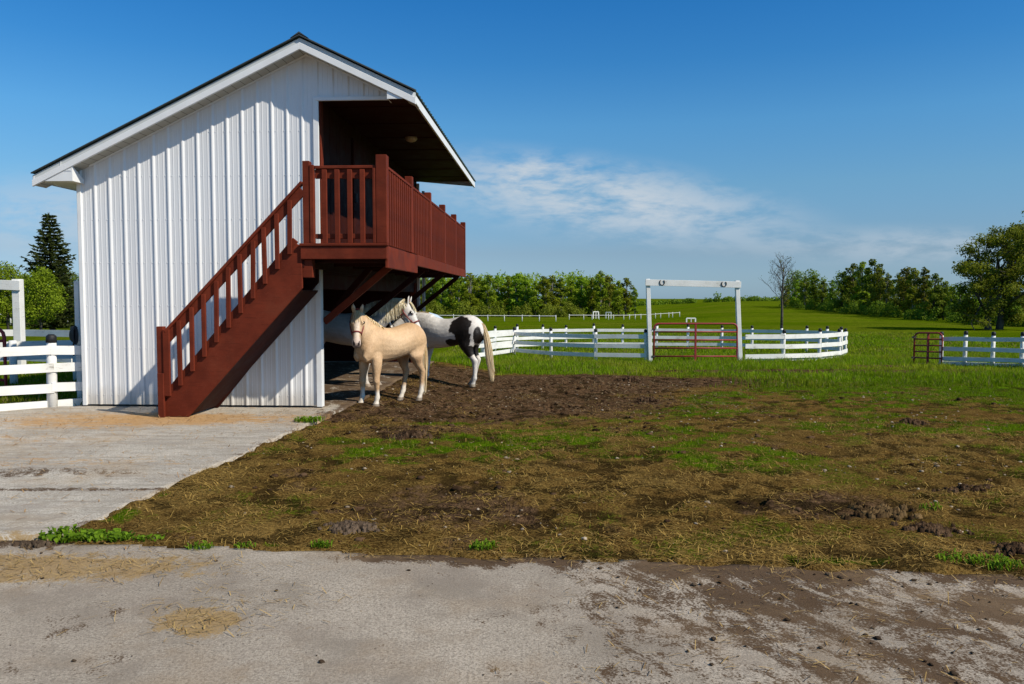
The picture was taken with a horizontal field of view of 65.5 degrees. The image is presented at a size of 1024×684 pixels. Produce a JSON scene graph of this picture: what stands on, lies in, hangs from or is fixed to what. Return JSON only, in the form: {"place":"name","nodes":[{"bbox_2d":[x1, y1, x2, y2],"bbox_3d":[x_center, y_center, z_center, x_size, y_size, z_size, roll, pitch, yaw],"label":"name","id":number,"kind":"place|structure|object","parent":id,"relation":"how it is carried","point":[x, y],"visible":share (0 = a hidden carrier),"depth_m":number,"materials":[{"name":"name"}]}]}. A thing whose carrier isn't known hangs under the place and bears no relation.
{"place":"outdoors","nodes":[
{"label":"outdoors","id":0,"kind":"place"},
{"bbox_2d":[0,299,1023,576],"bbox_3d":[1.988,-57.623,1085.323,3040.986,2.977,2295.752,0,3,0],"label":"ground","id":1,"kind":"structure","parent":0,"point":[762,315],"depth_m":7.59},
{"bbox_2d":[0,328,7,385],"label":"tube gate","id":2,"kind":"structure","parent":1,"relation":"on","point":[3,341],"depth_m":13.61,"materials":[{"name":"metal"}]},
{"bbox_2d":[0,279,25,364],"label":"gate arch","id":3,"kind":"structure","parent":1,"relation":"on","point":[16,286],"depth_m":18.11,"materials":[{"name":"white paint"}]},
{"bbox_2d":[0,260,26,329],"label":"broadleaf tree","id":4,"kind":"object","parent":1,"relation":"on","point":[7,273],"visible":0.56,"depth_m":43.62,"materials":[{"name":"green plant"}]},
{"bbox_2d":[0,313,70,323],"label":"undergrowth","id":5,"kind":"object","parent":1,"relation":"on","point":[9,319],"visible":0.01,"depth_m":65.60,"materials":[{"name":"green plant"}]},
{"bbox_2d":[0,326,73,362],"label":"board fence","id":6,"kind":"object","parent":1,"relation":"on","point":[61,333],"visible":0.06,"depth_m":19.49,"materials":[{"name":"white paint"}]},
{"bbox_2d":[1,213,75,329],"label":"spruce tree","id":7,"kind":"object","parent":1,"relation":"on","point":[52,254],"visible":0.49,"depth_m":45.60,"materials":[{"name":"green plant"}]},
{"bbox_2d":[0,340,76,383],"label":"board fence","id":8,"kind":"object","parent":1,"relation":"on","point":[12,360],"visible":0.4,"depth_m":15.85,"materials":[{"name":"white paint"}]},
{"bbox_2d":[0,334,82,410],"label":"board fence","id":9,"kind":"object","parent":1,"relation":"on","point":[51,350],"visible":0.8,"depth_m":12.03,"materials":[{"name":"white paint"}]},
{"bbox_2d":[21,265,68,329],"bbox_3d":[-23.574,-1.965,40.068,2.783,3.751,2.216,0,3,-3],"label":"broadleaf tree","id":10,"kind":"object","parent":1,"relation":"on","point":[35,304],"visible":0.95,"depth_m":39.69,"materials":[{"name":"green plant"}]},
{"bbox_2d":[38,524,103,542],"bbox_3d":[-3.069,1.332,5.526,0.430,0.062,0.329,2,4,27],"label":"weed clump","id":11,"kind":"object","parent":1,"relation":"on","point":[68,534],"visible":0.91,"depth_m":5.49,"materials":[{"name":"green plant"}]},
{"bbox_2d":[64,271,78,321],"bbox_3d":[-28.665,-2.665,52.129,2.589,4.012,2.657,3,4,44],"label":"broadleaf tree","id":12,"kind":"object","parent":1,"relation":"on","point":[74,277],"visible":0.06,"depth_m":51.65,"materials":[{"name":"green plant"}]},
{"bbox_2d":[74,281,82,397],"bbox_3d":[-7.025,0.049,12.923,0.075,2.080,0.075,0,3,0],"label":"white post","id":13,"kind":"object","parent":1,"relation":"on","point":[77,320],"visible":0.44,"depth_m":12.87,"materials":[{"name":"paint"}]},
{"bbox_2d":[69,326,77,355],"bbox_3d":[-7.009,-0.020,12.745,0.169,0.484,0.078,0,3,0],"label":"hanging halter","id":14,"kind":"object","parent":13,"relation":"hanging from","point":[73,334],"visible":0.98,"depth_m":12.71},
{"bbox_2d":[80,528,134,541],"bbox_3d":[-2.788,1.338,5.511,0.369,0.052,0.253,0,3,0],"label":"weed clump","id":15,"kind":"object","parent":1,"relation":"on","point":[114,534],"visible":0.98,"depth_m":5.48,"materials":[{"name":"green plant"}]},
{"bbox_2d":[131,534,164,541],"bbox_3d":[-2.514,1.349,5.496,0.213,0.030,0.158,0,3,0],"label":"weed clump","id":16,"kind":"object","parent":1,"relation":"on","point":[143,537],"visible":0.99,"depth_m":5.50,"materials":[{"name":"green plant"}]},
{"bbox_2d":[0,361,433,540],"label":"concrete apron","id":17,"kind":"object","parent":1,"relation":"on","point":[50,504],"visible":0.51,"depth_m":8.93,"materials":[{"name":"concrete"}]},
{"bbox_2d":[31,31,475,417],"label":"barn","id":18,"kind":"structure","parent":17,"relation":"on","point":[242,226],"depth_m":11.99,"materials":[{"name":"white metal"}]},
{"bbox_2d":[352,138,366,242],"bbox_3d":[-2.728,-2.550,14.326,0.066,2.030,0.900,0,3,3],"label":"door","id":19,"kind":"structure","parent":18,"relation":"in","point":[358,150],"depth_m":14.10,"materials":[{"name":"red wood"}]},
{"bbox_2d":[291,416,324,422],"bbox_3d":[-2.731,1.038,10.716,0.453,0.071,0.327,0,3,0],"label":"weed clump","id":20,"kind":"object","parent":17,"relation":"on","point":[305,419],"visible":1,"depth_m":10.67,"materials":[{"name":"green plant"}]},
{"bbox_2d":[323,296,420,386],"bbox_3d":[-2.933,-0.020,15.044,2.473,1.708,0.557,0,3,-4],"label":"horse","id":21,"kind":"object","parent":17,"relation":"on","point":[337,330],"visible":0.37,"depth_m":14.92},
{"bbox_2d":[311,538,332,548],"bbox_3d":[-1.270,1.345,5.314,0.149,0.042,0.121,0,3,0],"label":"weed clump","id":22,"kind":"object","parent":1,"relation":"on","point":[322,543],"visible":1,"depth_m":5.30,"materials":[{"name":"green plant"}]},
{"bbox_2d":[317,519,385,534],"bbox_3d":[-1.136,1.340,5.712,0.598,0.127,0.390,0,3,0],"label":"dung heap","id":23,"kind":"object","parent":1,"relation":"on","point":[346,526],"visible":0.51,"depth_m":5.67,"materials":[{"name":"soil"}]},
{"bbox_2d":[349,304,427,405],"bbox_3d":[-2.022,0.185,13.061,0.544,1.652,1.869,2,4,37],"label":"horse","id":24,"kind":"object","parent":1,"relation":"on","point":[375,344],"visible":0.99,"depth_m":12.77},
{"bbox_2d":[379,429,444,440],"bbox_3d":[-1.239,1.137,9.556,1.012,0.212,0.660,0,3,0],"label":"dung heap","id":25,"kind":"object","parent":1,"relation":"on","point":[405,434],"visible":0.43,"depth_m":9.50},
{"bbox_2d":[420,278,431,301],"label":"woodland tree","id":26,"kind":"object","parent":1,"relation":"on","point":[426,280],"visible":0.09,"depth_m":149.31,"materials":[{"name":"green plant"}]},
{"bbox_2d":[425,278,438,303],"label":"woodland tree","id":27,"kind":"object","parent":1,"relation":"on","point":[433,287],"visible":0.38,"depth_m":148.07,"materials":[{"name":"green plant"}]},
{"bbox_2d":[388,311,494,386],"bbox_3d":[-1.531,0.127,16.661,2.512,1.536,0.589,1,3,22],"label":"horse","id":28,"kind":"object","parent":1,"relation":"on","point":[468,334],"visible":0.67,"depth_m":16.27},
{"bbox_2d":[433,278,449,312],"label":"woodland tree","id":29,"kind":"object","parent":1,"relation":"on","point":[443,297],"visible":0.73,"depth_m":146.39,"materials":[{"name":"green plant"}]},
{"bbox_2d":[446,279,457,311],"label":"woodland tree","id":30,"kind":"object","parent":1,"relation":"on","point":[451,295],"visible":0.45,"depth_m":151.41,"materials":[{"name":"green plant"}]},
{"bbox_2d":[449,276,467,311],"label":"woodland tree","id":31,"kind":"object","parent":1,"relation":"on","point":[458,295],"visible":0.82,"depth_m":145.58,"materials":[{"name":"green plant"}]},
{"bbox_2d":[460,273,480,310],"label":"woodland tree","id":32,"kind":"object","parent":1,"relation":"on","point":[469,294],"visible":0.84,"depth_m":146.01,"materials":[{"name":"green plant"}]},
{"bbox_2d":[472,276,486,304],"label":"woodland tree","id":33,"kind":"object","parent":1,"relation":"on","point":[478,279],"visible":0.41,"depth_m":151.00,"materials":[{"name":"green plant"}]},
{"bbox_2d":[469,538,499,550],"bbox_3d":[-0.182,1.336,5.227,0.172,0.066,0.180,-2,4,-33],"label":"weed clump","id":34,"kind":"object","parent":1,"relation":"on","point":[478,545],"visible":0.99,"depth_m":5.22,"materials":[{"name":"green plant"}]},
{"bbox_2d":[478,275,499,311],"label":"woodland tree","id":35,"kind":"object","parent":1,"relation":"on","point":[490,296],"visible":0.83,"depth_m":148.09,"materials":[{"name":"green plant"}]},
{"bbox_2d":[438,314,555,321],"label":"paddock fence","id":36,"kind":"object","parent":1,"relation":"on","point":[453,315],"visible":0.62,"depth_m":103.89,"materials":[{"name":"white paint"}]},
{"bbox_2d":[492,275,505,313],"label":"woodland tree","id":37,"kind":"object","parent":1,"relation":"on","point":[499,283],"visible":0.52,"depth_m":151.74,"materials":[{"name":"green plant"}]},
{"bbox_2d":[499,275,514,316],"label":"woodland tree","id":38,"kind":"object","parent":1,"relation":"on","point":[507,292],"visible":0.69,"depth_m":151.64,"materials":[{"name":"green plant"}]},
{"bbox_2d":[0,368,1023,683],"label":"straw","id":39,"kind":"object","parent":1,"relation":"on","point":[588,542],"visible":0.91,"depth_m":6.47,"materials":[{"name":"plant"}]},
{"bbox_2d":[504,273,524,310],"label":"woodland tree","id":40,"kind":"object","parent":1,"relation":"on","point":[516,295],"visible":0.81,"depth_m":148.58,"materials":[{"name":"green plant"}]},
{"bbox_2d":[420,299,624,316],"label":"undergrowth","id":41,"kind":"object","parent":1,"relation":"on","point":[566,311],"visible":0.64,"depth_m":144.52,"materials":[{"name":"green plant"}]},
{"bbox_2d":[519,277,530,314],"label":"woodland tree","id":42,"kind":"object","parent":1,"relation":"on","point":[525,292],"visible":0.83,"depth_m":147.57,"materials":[{"name":"green plant"}]},
{"bbox_2d":[420,269,631,316],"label":"woods","id":43,"kind":"object","parent":1,"relation":"on","point":[575,279],"visible":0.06,"depth_m":161.01,"materials":[{"name":"green plant"}]},
{"bbox_2d":[529,280,540,316],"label":"woodland tree","id":44,"kind":"object","parent":1,"relation":"on","point":[534,297],"visible":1,"depth_m":145.70,"materials":[{"name":"green plant"}]},
{"bbox_2d":[536,276,552,316],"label":"woodland tree","id":45,"kind":"object","parent":1,"relation":"on","point":[544,281],"visible":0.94,"depth_m":145.81,"materials":[{"name":"green plant"}]},
{"bbox_2d":[543,275,561,309],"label":"woodland tree","id":46,"kind":"object","parent":1,"relation":"on","point":[553,281],"visible":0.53,"depth_m":149.66,"materials":[{"name":"green plant"}]},
{"bbox_2d":[553,277,568,315],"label":"woodland tree","id":47,"kind":"object","parent":1,"relation":"on","point":[559,285],"visible":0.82,"depth_m":149.93,"materials":[{"name":"green plant"}]},
{"bbox_2d":[479,327,647,360],"bbox_3d":[1.689,0.131,30.755,6.407,1.421,4.730,0,3,0],"label":"board fence","id":48,"kind":"object","parent":1,"relation":"on","point":[551,344],"visible":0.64,"depth_m":29.76,"materials":[{"name":"white paint"}]},
{"bbox_2d":[564,280,580,307],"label":"woodland tree","id":49,"kind":"object","parent":1,"relation":"on","point":[570,295],"visible":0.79,"depth_m":150.43,"materials":[{"name":"green plant"}]},
{"bbox_2d":[573,276,588,311],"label":"woodland tree","id":50,"kind":"object","parent":1,"relation":"on","point":[581,297],"visible":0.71,"depth_m":152.41,"materials":[{"name":"green plant"}]},
{"bbox_2d":[139,376,1023,553],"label":"pebbles","id":51,"kind":"object","parent":1,"relation":"on","point":[583,538],"visible":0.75,"depth_m":8.72,"materials":[{"name":"stone"}]},
{"bbox_2d":[584,277,597,315],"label":"woodland tree","id":52,"kind":"object","parent":1,"relation":"on","point":[591,302],"visible":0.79,"depth_m":150.49,"materials":[{"name":"green plant"}]},
{"bbox_2d":[593,270,608,313],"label":"woodland tree","id":53,"kind":"object","parent":1,"relation":"on","point":[601,293],"visible":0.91,"depth_m":147.50,"materials":[{"name":"green plant"}]},
{"bbox_2d":[189,369,1021,541],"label":"dirt clods","id":54,"kind":"object","parent":1,"relation":"on","point":[498,487],"visible":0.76,"depth_m":11.70,"materials":[{"name":"soil"}]},
{"bbox_2d":[597,275,617,311],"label":"woodland tree","id":55,"kind":"object","parent":1,"relation":"on","point":[610,289],"visible":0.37,"depth_m":151.94,"materials":[{"name":"green plant"}]},
{"bbox_2d":[611,280,625,316],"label":"woodland tree","id":56,"kind":"object","parent":1,"relation":"on","point":[617,296],"visible":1,"depth_m":147.09,"materials":[{"name":"green plant"}]},
{"bbox_2d":[569,312,679,319],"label":"paddock fence","id":57,"kind":"object","parent":1,"relation":"on","point":[635,315],"visible":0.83,"depth_m":120.46,"materials":[{"name":"white paint"}]},
{"bbox_2d":[613,376,639,381],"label":"dung heap","id":58,"kind":"object","parent":1,"relation":"on","point":[629,378],"visible":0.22,"depth_m":18.51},
{"bbox_2d":[619,278,635,315],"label":"woodland tree","id":59,"kind":"object","parent":1,"relation":"on","point":[627,298],"visible":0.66,"depth_m":152.87,"materials":[{"name":"green plant"}]},
{"bbox_2d":[630,288,638,315],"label":"woodland tree","id":60,"kind":"object","parent":1,"relation":"on","point":[634,299],"visible":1,"depth_m":147.67,"materials":[{"name":"green plant"}]},
{"bbox_2d":[633,396,657,402],"bbox_3d":[2.364,1.020,13.884,0.782,0.150,0.510,0,3,0],"label":"dung heap","id":61,"kind":"object","parent":1,"relation":"on","point":[646,399],"visible":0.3,"depth_m":13.85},
{"bbox_2d":[481,323,842,352],"bbox_3d":[6.367,-0.116,36.802,15.398,1.521,6.633,0,3,0],"label":"board fence","id":62,"kind":"object","parent":1,"relation":"on","point":[687,343],"visible":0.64,"depth_m":38.95,"materials":[{"name":"white paint"}]},
{"bbox_2d":[645,279,741,361],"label":"gate arch","id":63,"kind":"structure","parent":1,"relation":"on","point":[736,285],"depth_m":28.37,"materials":[{"name":"white paint"}]},
{"bbox_2d":[652,323,737,359],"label":"tube gate","id":64,"kind":"structure","parent":63,"relation":"attached to","point":[695,332],"depth_m":28.47,"materials":[{"name":"metal"}]},
{"bbox_2d":[631,291,780,305],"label":"tree line","id":65,"kind":"object","parent":1,"relation":"on","point":[709,299],"visible":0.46,"depth_m":344.05,"materials":[{"name":"green plant"}]},
{"bbox_2d":[761,251,800,325],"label":"young tree","id":66,"kind":"object","parent":1,"relation":"on","point":[783,275],"visible":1,"depth_m":69.80,"materials":[{"name":"brown plant"}]},
{"bbox_2d":[783,287,789,306],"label":"woodland tree","id":67,"kind":"object","parent":1,"relation":"on","point":[787,302],"visible":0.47,"depth_m":169.39,"materials":[{"name":"green plant"}]},
{"bbox_2d":[789,280,800,306],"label":"woodland tree","id":68,"kind":"object","parent":1,"relation":"on","point":[795,294],"visible":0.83,"depth_m":157.95,"materials":[{"name":"green plant"}]},
{"bbox_2d":[745,328,847,360],"bbox_3d":[11.514,0.152,30.525,7.326,1.410,1.216,-3,4,-40],"label":"board fence","id":69,"kind":"object","parent":1,"relation":"on","point":[783,336],"visible":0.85,"depth_m":29.12,"materials":[{"name":"white paint"}]},
{"bbox_2d":[797,275,810,307],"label":"woodland tree","id":70,"kind":"object","parent":1,"relation":"on","point":[805,286],"visible":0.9,"depth_m":154.75,"materials":[{"name":"green plant"}]},
{"bbox_2d":[807,275,820,308],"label":"woodland tree","id":71,"kind":"object","parent":1,"relation":"on","point":[812,290],"visible":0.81,"depth_m":147.90,"materials":[{"name":"green plant"}]},
{"bbox_2d":[816,280,830,304],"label":"woodland tree","id":72,"kind":"object","parent":1,"relation":"on","point":[823,293],"visible":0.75,"depth_m":143.19,"materials":[{"name":"green plant"}]},
{"bbox_2d":[824,280,837,303],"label":"woodland tree","id":73,"kind":"object","parent":1,"relation":"on","point":[831,291],"visible":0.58,"depth_m":136.99,"materials":[{"name":"green plant"}]},
{"bbox_2d":[832,271,852,311],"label":"woodland tree","id":74,"kind":"object","parent":1,"relation":"on","point":[841,286],"visible":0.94,"depth_m":128.83,"materials":[{"name":"green plant"}]},
{"bbox_2d":[841,263,861,305],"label":"woodland tree","id":75,"kind":"object","parent":1,"relation":"on","point":[852,282],"visible":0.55,"depth_m":128.41,"materials":[{"name":"green plant"}]},
{"bbox_2d":[850,261,871,306],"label":"woodland tree","id":76,"kind":"object","parent":1,"relation":"on","point":[858,289],"visible":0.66,"depth_m":124.14,"materials":[{"name":"green plant"}]},
{"bbox_2d":[858,259,884,307],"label":"woodland tree","id":77,"kind":"object","parent":1,"relation":"on","point":[865,280],"visible":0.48,"depth_m":120.78,"materials":[{"name":"green plant"}]},
{"bbox_2d":[828,501,922,520],"bbox_3d":[2.822,1.338,6.148,0.920,0.152,0.600,0,3,0],"label":"dung heap","id":78,"kind":"object","parent":1,"relation":"on","point":[875,512],"visible":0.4,"depth_m":6.09,"materials":[{"name":"soil"}]},
{"bbox_2d":[867,267,888,309],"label":"woodland tree","id":79,"kind":"object","parent":1,"relation":"on","point":[875,296],"visible":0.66,"depth_m":116.78,"materials":[{"name":"green plant"}]},
{"bbox_2d":[877,272,894,305],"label":"woodland tree","id":80,"kind":"object","parent":1,"relation":"on","point":[886,291],"visible":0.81,"depth_m":114.44,"materials":[{"name":"green plant"}]},
{"bbox_2d":[889,274,901,304],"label":"woodland tree","id":81,"kind":"object","parent":1,"relation":"on","point":[893,293],"visible":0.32,"depth_m":110.29,"materials":[{"name":"green plant"}]},
{"bbox_2d":[779,268,1018,318],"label":"woods","id":82,"kind":"object","parent":1,"relation":"on","point":[810,276],"visible":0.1,"depth_m":160.89,"materials":[{"name":"green plant"}]},
{"bbox_2d":[892,266,917,313],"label":"woodland tree","id":83,"kind":"object","parent":1,"relation":"on","point":[902,282],"visible":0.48,"depth_m":105.30,"materials":[{"name":"green plant"}]},
{"bbox_2d":[884,417,929,426],"bbox_3d":[5.342,1.093,10.759,0.782,0.164,0.510,0,3,0],"label":"dung heap","id":84,"kind":"object","parent":1,"relation":"on","point":[916,422],"visible":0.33,"depth_m":10.70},
{"bbox_2d":[793,297,1023,326],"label":"undergrowth","id":85,"kind":"object","parent":1,"relation":"on","point":[918,313],"visible":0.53,"depth_m":107.45,"materials":[{"name":"green plant"}]},
{"bbox_2d":[900,268,921,310],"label":"woodland tree","id":86,"kind":"object","parent":1,"relation":"on","point":[909,294],"visible":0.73,"depth_m":102.31,"materials":[{"name":"green plant"}]},
{"bbox_2d":[912,266,930,310],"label":"woodland tree","id":87,"kind":"object","parent":1,"relation":"on","point":[919,294],"visible":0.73,"depth_m":97.65,"materials":[{"name":"green plant"}]},
{"bbox_2d":[911,332,942,364],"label":"tube gate","id":88,"kind":"structure","parent":1,"relation":"on","point":[927,357],"depth_m":26.81,"materials":[{"name":"metal"}]},
{"bbox_2d":[919,501,941,510],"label":"weed clump","id":89,"kind":"object","parent":1,"relation":"on","point":[935,504],"visible":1,"depth_m":6.28,"materials":[{"name":"green plant"}]},
{"bbox_2d":[890,520,973,537],"bbox_3d":[2.986,1.342,5.712,0.736,0.091,0.480,0,3,0],"label":"dung heap","id":90,"kind":"object","parent":1,"relation":"on","point":[921,526],"visible":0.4,"depth_m":5.67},
{"bbox_2d":[923,273,946,319],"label":"woodland tree","id":91,"kind":"object","parent":1,"relation":"on","point":[934,295],"visible":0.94,"depth_m":94.44,"materials":[{"name":"green plant"}]},
{"bbox_2d":[935,281,954,319],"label":"woodland tree","id":92,"kind":"object","parent":1,"relation":"on","point":[944,294],"visible":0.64,"depth_m":94.22,"materials":[{"name":"green plant"}]},
{"bbox_2d":[943,287,957,315],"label":"woodland tree","id":93,"kind":"object","parent":1,"relation":"on","point":[949,294],"visible":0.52,"depth_m":91.01,"materials":[{"name":"green plant"}]},
{"bbox_2d":[935,548,983,563],"bbox_3d":[2.827,1.358,5.036,0.296,0.063,0.193,0,3,0],"label":"weed clump","id":94,"kind":"object","parent":1,"relation":"on","point":[959,555],"visible":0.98,"depth_m":5.02,"materials":[{"name":"green plant"}]},
{"bbox_2d":[955,292,964,312],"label":"woodland tree","id":95,"kind":"object","parent":1,"relation":"on","point":[958,298],"visible":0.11,"depth_m":90.39,"materials":[{"name":"green plant"}]},
{"bbox_2d":[931,483,990,492],"bbox_3d":[3.881,1.292,6.871,0.598,0.162,0.390,0,3,0],"label":"dung heap","id":96,"kind":"object","parent":1,"relation":"on","point":[960,488],"visible":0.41,"depth_m":6.83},
{"bbox_2d":[939,331,1023,366],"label":"board fence","id":97,"kind":"object","parent":1,"relation":"on","point":[992,359],"visible":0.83,"depth_m":25.50,"materials":[{"name":"white paint"}]},
{"bbox_2d":[944,211,1023,329],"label":"willow tree","id":98,"kind":"object","parent":1,"relation":"on","point":[990,281],"visible":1,"depth_m":65.32,"materials":[{"name":"green plant"}]},
{"bbox_2d":[969,552,1023,570],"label":"weed clump","id":99,"kind":"object","parent":1,"relation":"on","point":[997,557],"visible":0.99,"depth_m":4.93,"materials":[{"name":"green plant"}]},
{"bbox_2d":[976,540,1023,559],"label":"dung heap","id":100,"kind":"object","parent":1,"relation":"on","point":[1013,548],"visible":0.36,"depth_m":5.20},
{"bbox_2d":[1015,298,1023,311],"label":"woodland tree","id":101,"kind":"object","parent":1,"relation":"on","point":[1020,303],"visible":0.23,"depth_m":79.50,"materials":[{"name":"green plant"}]},
{"bbox_2d":[0,540,1023,683],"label":"driveway","id":102,"kind":"structure","parent":0,"point":[458,621],"depth_m":4.11,"materials":[{"name":"concrete"}]},
{"bbox_2d":[11,539,55,549],"bbox_3d":[-3.213,1.367,5.363,0.414,0.078,0.270,0,3,0],"label":"dung heap","id":103,"kind":"object","parent":102,"relation":"on","point":[32,544],"visible":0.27,"depth_m":5.35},
{"bbox_2d":[185,540,213,549],"bbox_3d":[-2.087,1.356,5.309,0.194,0.038,0.139,-1,3,-21],"label":"weed clump","id":104,"kind":"object","parent":102,"relation":"on","point":[204,544],"visible":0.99,"depth_m":5.29,"materials":[{"name":"green plant"}]},
{"bbox_2d":[234,541,255,548],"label":"weed clump","id":105,"kind":"object","parent":102,"relation":"on","point":[242,544],"visible":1,"depth_m":5.30,"materials":[{"name":"green plant"}]},
{"bbox_2d":[10,552,1023,682],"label":"dirt crumbs","id":106,"kind":"object","parent":102,"relation":"on","point":[713,638],"visible":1,"depth_m":4.31,"materials":[{"name":"soil"}]},
{"bbox_2d":[0,331,1023,564],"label":"grass","id":107,"kind":"structure","parent":0,"point":[516,362],"depth_m":21.62,"materials":[{"name":"plant"}]},
{"bbox_2d":[0,0,1023,298],"label":"sky","id":108,"kind":"structure","parent":0,"point":[638,141],"materials":[{"name":"blue"}]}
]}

